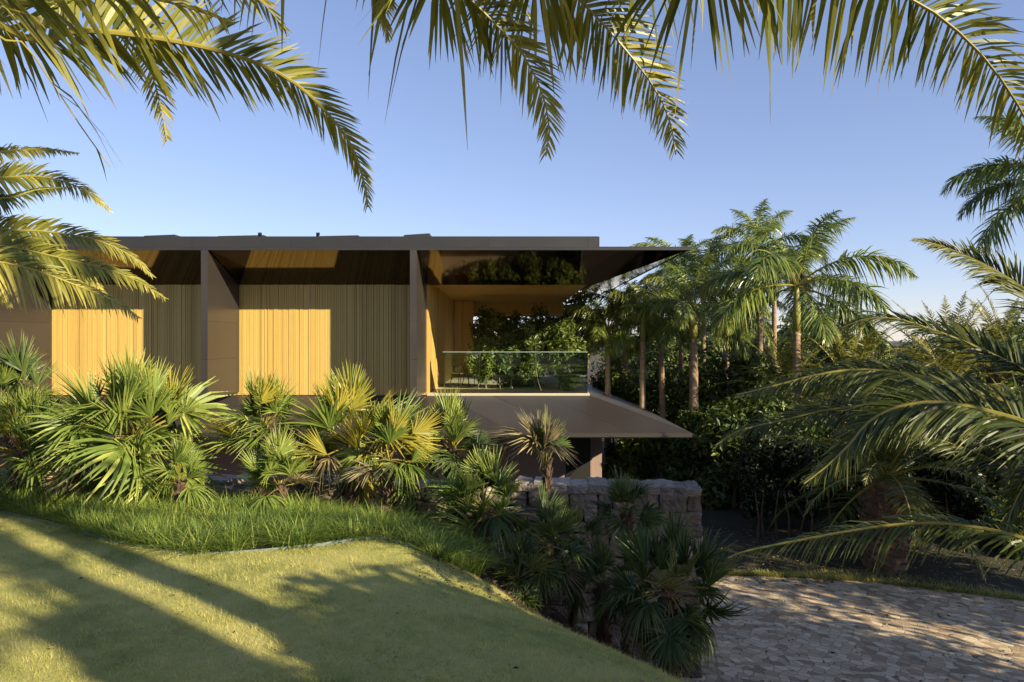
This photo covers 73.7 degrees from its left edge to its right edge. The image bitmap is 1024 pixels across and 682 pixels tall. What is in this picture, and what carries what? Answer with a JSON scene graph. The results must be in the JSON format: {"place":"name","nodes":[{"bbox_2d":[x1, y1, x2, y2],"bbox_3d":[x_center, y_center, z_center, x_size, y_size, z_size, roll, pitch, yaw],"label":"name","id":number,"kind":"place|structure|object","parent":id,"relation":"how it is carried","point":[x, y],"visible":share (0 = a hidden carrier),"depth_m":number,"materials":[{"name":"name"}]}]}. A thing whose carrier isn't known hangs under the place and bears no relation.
{"place":"outdoors","nodes":[
{"label":"outdoors","id":0,"kind":"place"},
{"bbox_2d":[0,463,527,576],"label":"border grass","id":1,"kind":"structure","parent":0,"point":[228,524],"depth_m":7.06,"materials":[{"name":"green plant"}]},
{"bbox_2d":[0,0,1023,340],"label":"sky","id":2,"kind":"structure","parent":0,"point":[885,163],"materials":[{"name":"blue"}]},
{"bbox_2d":[23,343,1021,642],"bbox_3d":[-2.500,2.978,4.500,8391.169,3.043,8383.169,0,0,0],"label":"ground","id":3,"kind":"structure","parent":0,"point":[227,489],"depth_m":9.45,"materials":[{"name":"soil"}]},
{"bbox_2d":[0,378,67,495],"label":"fan palm","id":4,"kind":"object","parent":3,"relation":"on","point":[17,404],"visible":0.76,"depth_m":8.62,"materials":[{"name":"green plant"}]},
{"bbox_2d":[0,331,75,476],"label":"fan palm","id":5,"kind":"object","parent":3,"relation":"on","point":[16,365],"visible":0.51,"depth_m":9.94,"materials":[{"name":"green plant"}]},
{"bbox_2d":[24,421,126,498],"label":"fan palm","id":6,"kind":"object","parent":3,"relation":"on","point":[58,479],"visible":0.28,"depth_m":8.28,"materials":[{"name":"green plant"}]},
{"bbox_2d":[0,143,167,322],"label":"date palm","id":7,"kind":"object","parent":3,"relation":"on","point":[20,247],"visible":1,"depth_m":6.49,"materials":[{"name":"green plant"}]},
{"bbox_2d":[10,344,236,514],"bbox_3d":[-4.876,1.198,8.432,2.488,2.325,2.471,0,0,0],"label":"fan palm","id":8,"kind":"object","parent":3,"relation":"on","point":[136,393],"visible":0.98,"depth_m":8.23,"materials":[{"name":"green plant"}]},
{"bbox_2d":[133,433,216,512],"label":"fan palm","id":9,"kind":"object","parent":3,"relation":"on","point":[180,454],"visible":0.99,"depth_m":7.95,"materials":[{"name":"green plant"}]},
{"bbox_2d":[0,0,375,213],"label":"date palm","id":10,"kind":"object","parent":3,"relation":"on","point":[53,17],"visible":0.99,"depth_m":3.69,"materials":[{"name":"green plant"}]},
{"bbox_2d":[0,510,434,556],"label":"garden edging","id":11,"kind":"object","parent":3,"relation":"on","point":[252,550],"visible":0.27,"depth_m":6.61,"materials":[{"name":"metal"}]},
{"bbox_2d":[197,366,315,497],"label":"fan palm","id":12,"kind":"object","parent":3,"relation":"on","point":[267,397],"visible":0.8,"depth_m":8.84,"materials":[{"name":"green plant"}]},
{"bbox_2d":[235,422,318,518],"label":"fan palm","id":13,"kind":"object","parent":3,"relation":"on","point":[279,455],"visible":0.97,"depth_m":7.99,"materials":[{"name":"green plant"}]},
{"bbox_2d":[294,429,343,496],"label":"fan palm","id":14,"kind":"object","parent":3,"relation":"on","point":[315,486],"visible":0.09,"depth_m":9.73,"materials":[{"name":"green plant"}]},
{"bbox_2d":[0,513,686,681],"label":"lawn","id":15,"kind":"structure","parent":3,"relation":"on","point":[295,602],"depth_m":4.62,"materials":[{"name":"green plant"}]},
{"bbox_2d":[0,232,691,482],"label":"house","id":16,"kind":"structure","parent":3,"relation":"on","point":[388,313],"depth_m":18.24,"materials":[{"name":"brown wood"}]},
{"bbox_2d":[449,361,469,387],"bbox_3d":[-1.546,1.004,20.423,0.631,0.797,0.532,0,0,32],"label":"terrace chair","id":17,"kind":"object","parent":16,"relation":"on","point":[464,372],"visible":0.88,"depth_m":20.41,"materials":[{"name":"brown wood"}]},
{"bbox_2d":[462,360,480,385],"bbox_3d":[-1.282,1.004,21.424,0.631,0.797,0.532,0,0,-31],"label":"terrace chair","id":18,"kind":"object","parent":16,"relation":"on","point":[469,373],"visible":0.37,"depth_m":21.46,"materials":[{"name":"brown wood"}]},
{"bbox_2d":[464,335,500,388],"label":"terrace shrub","id":19,"kind":"object","parent":16,"relation":"on","point":[484,364],"visible":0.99,"depth_m":19.93,"materials":[{"name":"green plant"}]},
{"bbox_2d":[468,305,521,380],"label":"terrace shrub","id":20,"kind":"object","parent":16,"relation":"on","point":[487,325],"visible":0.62,"depth_m":23.85,"materials":[{"name":"green plant"}]},
{"bbox_2d":[493,329,525,388],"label":"terrace shrub","id":21,"kind":"object","parent":16,"relation":"on","point":[511,366],"visible":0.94,"depth_m":19.89,"materials":[{"name":"green plant"}]},
{"bbox_2d":[492,377,543,386],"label":"terrace shrub","id":22,"kind":"object","parent":16,"relation":"on","point":[530,382],"visible":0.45,"depth_m":20.86,"materials":[{"name":"green plant"}]},
{"bbox_2d":[507,303,556,379],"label":"terrace shrub","id":23,"kind":"object","parent":16,"relation":"on","point":[538,321],"visible":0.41,"depth_m":24.43,"materials":[{"name":"green plant"}]},
{"bbox_2d":[518,320,549,390],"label":"terrace shrub","id":24,"kind":"object","parent":16,"relation":"on","point":[534,362],"visible":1,"depth_m":19.57,"materials":[{"name":"green plant"}]},
{"bbox_2d":[538,316,589,388],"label":"terrace shrub","id":25,"kind":"object","parent":16,"relation":"on","point":[559,343],"visible":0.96,"depth_m":19.53,"materials":[{"name":"green plant"}]},
{"bbox_2d":[555,368,580,390],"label":"terrace shrub","id":26,"kind":"object","parent":16,"relation":"on","point":[567,380],"visible":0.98,"depth_m":19.46,"materials":[{"name":"green plant"}]},
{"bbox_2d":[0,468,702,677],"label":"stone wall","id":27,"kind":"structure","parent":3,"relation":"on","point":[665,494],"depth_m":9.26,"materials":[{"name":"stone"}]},
{"bbox_2d":[276,362,432,508],"bbox_3d":[-2.044,1.234,8.821,1.997,2.031,1.493,0,0,-14],"label":"fan palm","id":28,"kind":"object","parent":3,"relation":"on","point":[351,392],"visible":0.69,"depth_m":8.56,"materials":[{"name":"green plant"}]},
{"bbox_2d":[324,387,445,516],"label":"fan palm","id":29,"kind":"object","parent":3,"relation":"on","point":[393,422],"visible":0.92,"depth_m":8.54,"materials":[{"name":"green plant"}]},
{"bbox_2d":[372,506,398,515],"bbox_3d":[-1.593,2.152,8.324,0.468,0.296,0.376,0,0,43],"label":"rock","id":30,"kind":"object","parent":3,"relation":"on","point":[388,507],"visible":0.1,"depth_m":8.28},
{"bbox_2d":[395,385,496,521],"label":"fan palm","id":31,"kind":"object","parent":3,"relation":"on","point":[453,416],"visible":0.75,"depth_m":9.04,"materials":[{"name":"green plant"}]},
{"bbox_2d":[221,0,688,163],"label":"date palm","id":32,"kind":"object","parent":3,"relation":"on","point":[556,16],"visible":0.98,"depth_m":3.19,"materials":[{"name":"green plant"}]},
{"bbox_2d":[424,443,540,566],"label":"fan palm","id":33,"kind":"object","parent":3,"relation":"on","point":[469,486],"visible":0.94,"depth_m":7.74,"materials":[{"name":"green plant"}]},
{"bbox_2d":[473,316,525,374],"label":"garden tree","id":34,"kind":"object","parent":3,"relation":"on","point":[505,329],"visible":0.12,"depth_m":29.68,"materials":[{"name":"green plant"}]},
{"bbox_2d":[7,529,1023,681],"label":"leaf litter","id":35,"kind":"object","parent":3,"relation":"on","point":[555,609],"visible":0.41,"depth_m":12.68,"materials":[{"name":"brown plant"}]},
{"bbox_2d":[473,343,570,374],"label":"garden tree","id":36,"kind":"object","parent":3,"relation":"on","point":[569,367],"visible":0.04,"depth_m":31.77,"materials":[{"name":"green plant"}]},
{"bbox_2d":[491,526,556,613],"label":"fan palm","id":37,"kind":"object","parent":3,"relation":"on","point":[519,547],"visible":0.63,"depth_m":6.97,"materials":[{"name":"green plant"}]},
{"bbox_2d":[482,404,579,544],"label":"fan palm","id":38,"kind":"object","parent":3,"relation":"on","point":[548,434],"visible":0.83,"depth_m":8.35,"materials":[{"name":"green plant"}]},
{"bbox_2d":[515,316,559,374],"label":"garden tree","id":39,"kind":"object","parent":3,"relation":"on","point":[550,371],"visible":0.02,"depth_m":31.49,"materials":[{"name":"green plant"}]},
{"bbox_2d":[496,480,596,615],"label":"fan palm","id":40,"kind":"object","parent":3,"relation":"on","point":[562,575],"visible":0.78,"depth_m":7.23,"materials":[{"name":"green plant"}]},
{"bbox_2d":[530,497,618,629],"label":"fan palm","id":41,"kind":"object","parent":3,"relation":"on","point":[592,526],"visible":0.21,"depth_m":8.07,"materials":[{"name":"green plant"}]},
{"bbox_2d":[547,291,603,357],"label":"garden tree","id":42,"kind":"object","parent":3,"relation":"on","point":[574,320],"visible":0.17,"depth_m":30.34,"materials":[{"name":"green plant"}]},
{"bbox_2d":[557,529,653,650],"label":"fan palm","id":43,"kind":"object","parent":3,"relation":"on","point":[602,556],"visible":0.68,"depth_m":7.54,"materials":[{"name":"green plant"}]},
{"bbox_2d":[560,285,658,473],"bbox_3d":[3.163,1.333,23.021,3.159,6.433,3.270,0,0,0],"label":"royal palm","id":44,"kind":"object","parent":3,"relation":"on","point":[592,328],"visible":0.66,"depth_m":22.90,"materials":[{"name":"green plant"}]},
{"bbox_2d":[588,351,657,450],"bbox_3d":[4.381,2.451,27.832,4.014,4.173,3.232,0,0,0],"label":"shrub","id":45,"kind":"object","parent":3,"relation":"on","point":[616,363],"visible":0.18,"depth_m":27.72,"materials":[{"name":"green plant"}]},
{"bbox_2d":[581,280,670,441],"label":"royal palm","id":46,"kind":"object","parent":3,"relation":"on","point":[625,361],"visible":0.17,"depth_m":26.65,"materials":[{"name":"green plant"}]},
{"bbox_2d":[582,465,670,656],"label":"fan palm","id":47,"kind":"object","parent":3,"relation":"on","point":[622,490],"visible":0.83,"depth_m":8.23,"materials":[{"name":"green plant"}]},
{"bbox_2d":[602,438,662,480],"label":"shrub","id":48,"kind":"object","parent":3,"relation":"on","point":[635,458],"visible":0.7,"depth_m":20.93,"materials":[{"name":"green plant"}]},
{"bbox_2d":[591,273,689,408],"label":"royal palm","id":49,"kind":"object","parent":3,"relation":"on","point":[613,347],"visible":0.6,"depth_m":22.33,"materials":[{"name":"green plant"}]},
{"bbox_2d":[611,360,684,438],"bbox_3d":[5.686,2.606,25.354,4.097,3.875,3.200,0,0,0],"label":"shrub","id":50,"kind":"object","parent":3,"relation":"on","point":[652,390],"visible":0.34,"depth_m":24.93,"materials":[{"name":"green plant"}]},
{"bbox_2d":[591,314,708,411],"bbox_3d":[7.936,1.520,38.010,7.108,6.057,4.289,0,0,0],"label":"shrub","id":51,"kind":"object","parent":3,"relation":"on","point":[670,356],"visible":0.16,"depth_m":37.09,"materials":[{"name":"green plant"}]},
{"bbox_2d":[612,276,705,418],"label":"royal palm","id":52,"kind":"object","parent":3,"relation":"on","point":[662,398],"visible":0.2,"depth_m":23.39,"materials":[{"name":"green plant"}]},
{"bbox_2d":[586,504,752,681],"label":"fan palm","id":53,"kind":"object","parent":3,"relation":"on","point":[670,625],"visible":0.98,"depth_m":6.73,"materials":[{"name":"green plant"}]},
{"bbox_2d":[629,234,720,379],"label":"royal palm","id":54,"kind":"object","parent":3,"relation":"on","point":[665,244],"visible":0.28,"depth_m":25.91,"materials":[{"name":"green plant"}]},
{"bbox_2d":[654,431,708,481],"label":"shrub","id":55,"kind":"object","parent":3,"relation":"on","point":[678,456],"visible":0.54,"depth_m":19.45,"materials":[{"name":"green plant"}]},
{"bbox_2d":[631,253,767,413],"bbox_3d":[5.705,0.927,20.830,3.324,7.245,3.659,0,0,-23],"label":"royal palm","id":56,"kind":"object","parent":3,"relation":"on","point":[683,312],"visible":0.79,"depth_m":20.87,"materials":[{"name":"green plant"}]},
{"bbox_2d":[654,228,755,366],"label":"royal palm","id":57,"kind":"object","parent":3,"relation":"on","point":[689,269],"visible":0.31,"depth_m":24.78,"materials":[{"name":"green plant"}]},
{"bbox_2d":[675,315,765,377],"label":"shrub","id":58,"kind":"object","parent":3,"relation":"on","point":[713,359],"visible":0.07,"depth_m":38.13,"materials":[{"name":"green plant"}]},
{"bbox_2d":[671,340,773,416],"bbox_3d":[7.038,2.258,22.878,3.214,4.582,2.714,0,0,10],"label":"shrub","id":59,"kind":"object","parent":3,"relation":"on","point":[707,378],"visible":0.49,"depth_m":22.44,"materials":[{"name":"green plant"}]},
{"bbox_2d":[685,393,765,509],"bbox_3d":[5.923,3.152,18.329,2.437,3.487,2.485,0,0,0],"label":"shrub","id":60,"kind":"object","parent":3,"relation":"on","point":[715,479],"visible":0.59,"depth_m":18.09,"materials":[{"name":"green plant"}]},
{"bbox_2d":[697,314,755,377],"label":"royal palm","id":61,"kind":"object","parent":3,"relation":"on","point":[745,331],"visible":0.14,"depth_m":32.85,"materials":[{"name":"green plant"}]},
{"bbox_2d":[700,282,785,357],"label":"royal palm","id":62,"kind":"object","parent":3,"relation":"on","point":[765,322],"visible":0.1,"depth_m":27.49,"materials":[{"name":"green plant"}]},
{"bbox_2d":[705,198,815,395],"bbox_3d":[8.717,-0.126,24.108,3.747,9.352,4.191,0,0,0],"label":"royal palm","id":63,"kind":"object","parent":3,"relation":"on","point":[772,224],"visible":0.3,"depth_m":23.77,"materials":[{"name":"green plant"}]},
{"bbox_2d":[724,380,831,513],"bbox_3d":[6.913,2.800,17.948,2.663,3.513,2.546,0,0,0],"label":"shrub","id":64,"kind":"object","parent":3,"relation":"on","point":[773,410],"visible":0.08,"depth_m":17.79,"materials":[{"name":"green plant"}]},
{"bbox_2d":[743,244,817,356],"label":"royal palm","id":65,"kind":"object","parent":3,"relation":"on","point":[774,319],"visible":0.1,"depth_m":26.42,"materials":[{"name":"green plant"}]},
{"bbox_2d":[748,306,838,372],"bbox_3d":[14.767,1.354,36.086,5.300,6.382,4.206,0,0,0],"label":"shrub","id":66,"kind":"object","parent":3,"relation":"on","point":[783,329],"visible":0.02,"depth_m":35.89,"materials":[{"name":"green plant"}]},
{"bbox_2d":[570,0,1023,163],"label":"date palm","id":67,"kind":"object","parent":3,"relation":"on","point":[770,26],"visible":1,"depth_m":2.87,"materials":[{"name":"green plant"}]},
{"bbox_2d":[696,209,919,410],"bbox_3d":[8.194,0.489,19.709,5.366,8.122,5.454,0,0,0],"label":"royal palm","id":68,"kind":"object","parent":3,"relation":"on","point":[764,275],"visible":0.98,"depth_m":18.97,"materials":[{"name":"green plant"}]},
{"bbox_2d":[766,318,856,444],"bbox_3d":[10.252,1.867,22.902,3.090,5.374,2.903,0,0,0],"label":"shrub","id":69,"kind":"object","parent":3,"relation":"on","point":[821,354],"visible":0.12,"depth_m":22.56,"materials":[{"name":"green plant"}]},
{"bbox_2d":[779,304,858,357],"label":"royal palm","id":70,"kind":"object","parent":3,"relation":"on","point":[801,331],"visible":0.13,"depth_m":30.96,"materials":[{"name":"green plant"}]},
{"bbox_2d":[713,236,1023,581],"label":"date palm","id":71,"kind":"object","parent":3,"relation":"on","point":[983,415],"visible":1,"depth_m":4.60,"materials":[{"name":"green plant"}]},
{"bbox_2d":[847,336,914,388],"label":"shrub","id":72,"kind":"object","parent":3,"relation":"on","point":[884,362],"visible":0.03,"depth_m":25.41,"materials":[{"name":"green plant"}]},
{"bbox_2d":[927,318,1023,442],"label":"shrub","id":73,"kind":"object","parent":3,"relation":"on","point":[979,373],"visible":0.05,"depth_m":26.56,"materials":[{"name":"green plant"}]},
{"bbox_2d":[931,281,1023,447],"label":"date palm","id":74,"kind":"object","parent":3,"relation":"on","point":[996,333],"visible":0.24,"depth_m":21.82,"materials":[{"name":"green plant"}]},
{"bbox_2d":[939,108,1023,258],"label":"royal palm","id":75,"kind":"object","parent":3,"relation":"on","point":[989,172],"visible":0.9,"depth_m":19.05,"materials":[{"name":"green plant"}]},
{"bbox_2d":[723,342,785,403],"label":"shrub","id":76,"kind":"object","parent":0,"point":[775,367],"visible":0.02,"depth_m":24.55,"materials":[{"name":"green plant"}]},
{"bbox_2d":[606,478,1023,597],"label":"soil","id":77,"kind":"structure","parent":0,"point":[724,519],"depth_m":14.03,"materials":[{"name":"brown soil"}]},
{"bbox_2d":[674,392,745,463],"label":"shrub","id":78,"kind":"object","parent":77,"relation":"on","point":[686,420],"visible":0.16,"depth_m":20.12,"materials":[{"name":"green plant"}]},
{"bbox_2d":[709,320,843,413],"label":"date palm","id":79,"kind":"object","parent":77,"relation":"on","point":[785,368],"visible":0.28,"depth_m":21.07,"materials":[{"name":"green plant"}]},
{"bbox_2d":[767,312,921,501],"bbox_3d":[9.136,1.777,18.335,4.337,5.348,4.541,0,0,0],"label":"date palm","id":80,"kind":"object","parent":77,"relation":"on","point":[846,355],"visible":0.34,"depth_m":18.43,"materials":[{"name":"green plant"}]},
{"bbox_2d":[717,567,1023,600],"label":"verge grass","id":81,"kind":"structure","parent":77,"relation":"on","point":[767,572],"depth_m":12.77,"materials":[{"name":"green plant"}]},
{"bbox_2d":[733,407,1023,543],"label":"hedge","id":82,"kind":"object","parent":77,"relation":"on","point":[786,462],"visible":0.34,"depth_m":15.58,"materials":[{"name":"green plant"}]},
{"bbox_2d":[758,342,1014,581],"bbox_3d":[7.363,2.250,13.425,4.708,4.463,4.658,0,0,-37],"label":"date palm","id":83,"kind":"object","parent":77,"relation":"on","point":[885,491],"visible":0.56,"depth_m":13.04,"materials":[{"name":"green plant"}]},
{"bbox_2d":[862,291,1023,512],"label":"date palm","id":84,"kind":"object","parent":77,"relation":"on","point":[953,364],"visible":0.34,"depth_m":17.29,"materials":[{"name":"green plant"}]},
{"bbox_2d":[981,495,1023,560],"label":"shrub","id":85,"kind":"object","parent":77,"relation":"on","point":[996,515],"visible":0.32,"depth_m":14.34,"materials":[{"name":"green plant"}]},
{"bbox_2d":[681,575,1023,681],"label":"driveway","id":86,"kind":"structure","parent":0,"point":[816,640],"depth_m":10.44,"materials":[{"name":"stone"}]},
{"bbox_2d":[764,335,975,342],"bbox_3d":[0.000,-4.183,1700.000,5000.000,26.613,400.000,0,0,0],"label":"hills","id":87,"kind":"structure","parent":0,"point":[888,341],"depth_m":1552.46,"materials":[{"name":"green plant"}]},
{"bbox_2d":[892,334,938,376],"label":"shrub","id":88,"kind":"object","parent":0,"point":[909,347],"visible":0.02,"depth_m":27.98,"materials":[{"name":"green plant"}]},
{"bbox_2d":[984,311,1023,438],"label":"shrub","id":89,"kind":"object","parent":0,"point":[1020,338],"visible":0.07,"depth_m":19.93,"materials":[{"name":"green plant"}]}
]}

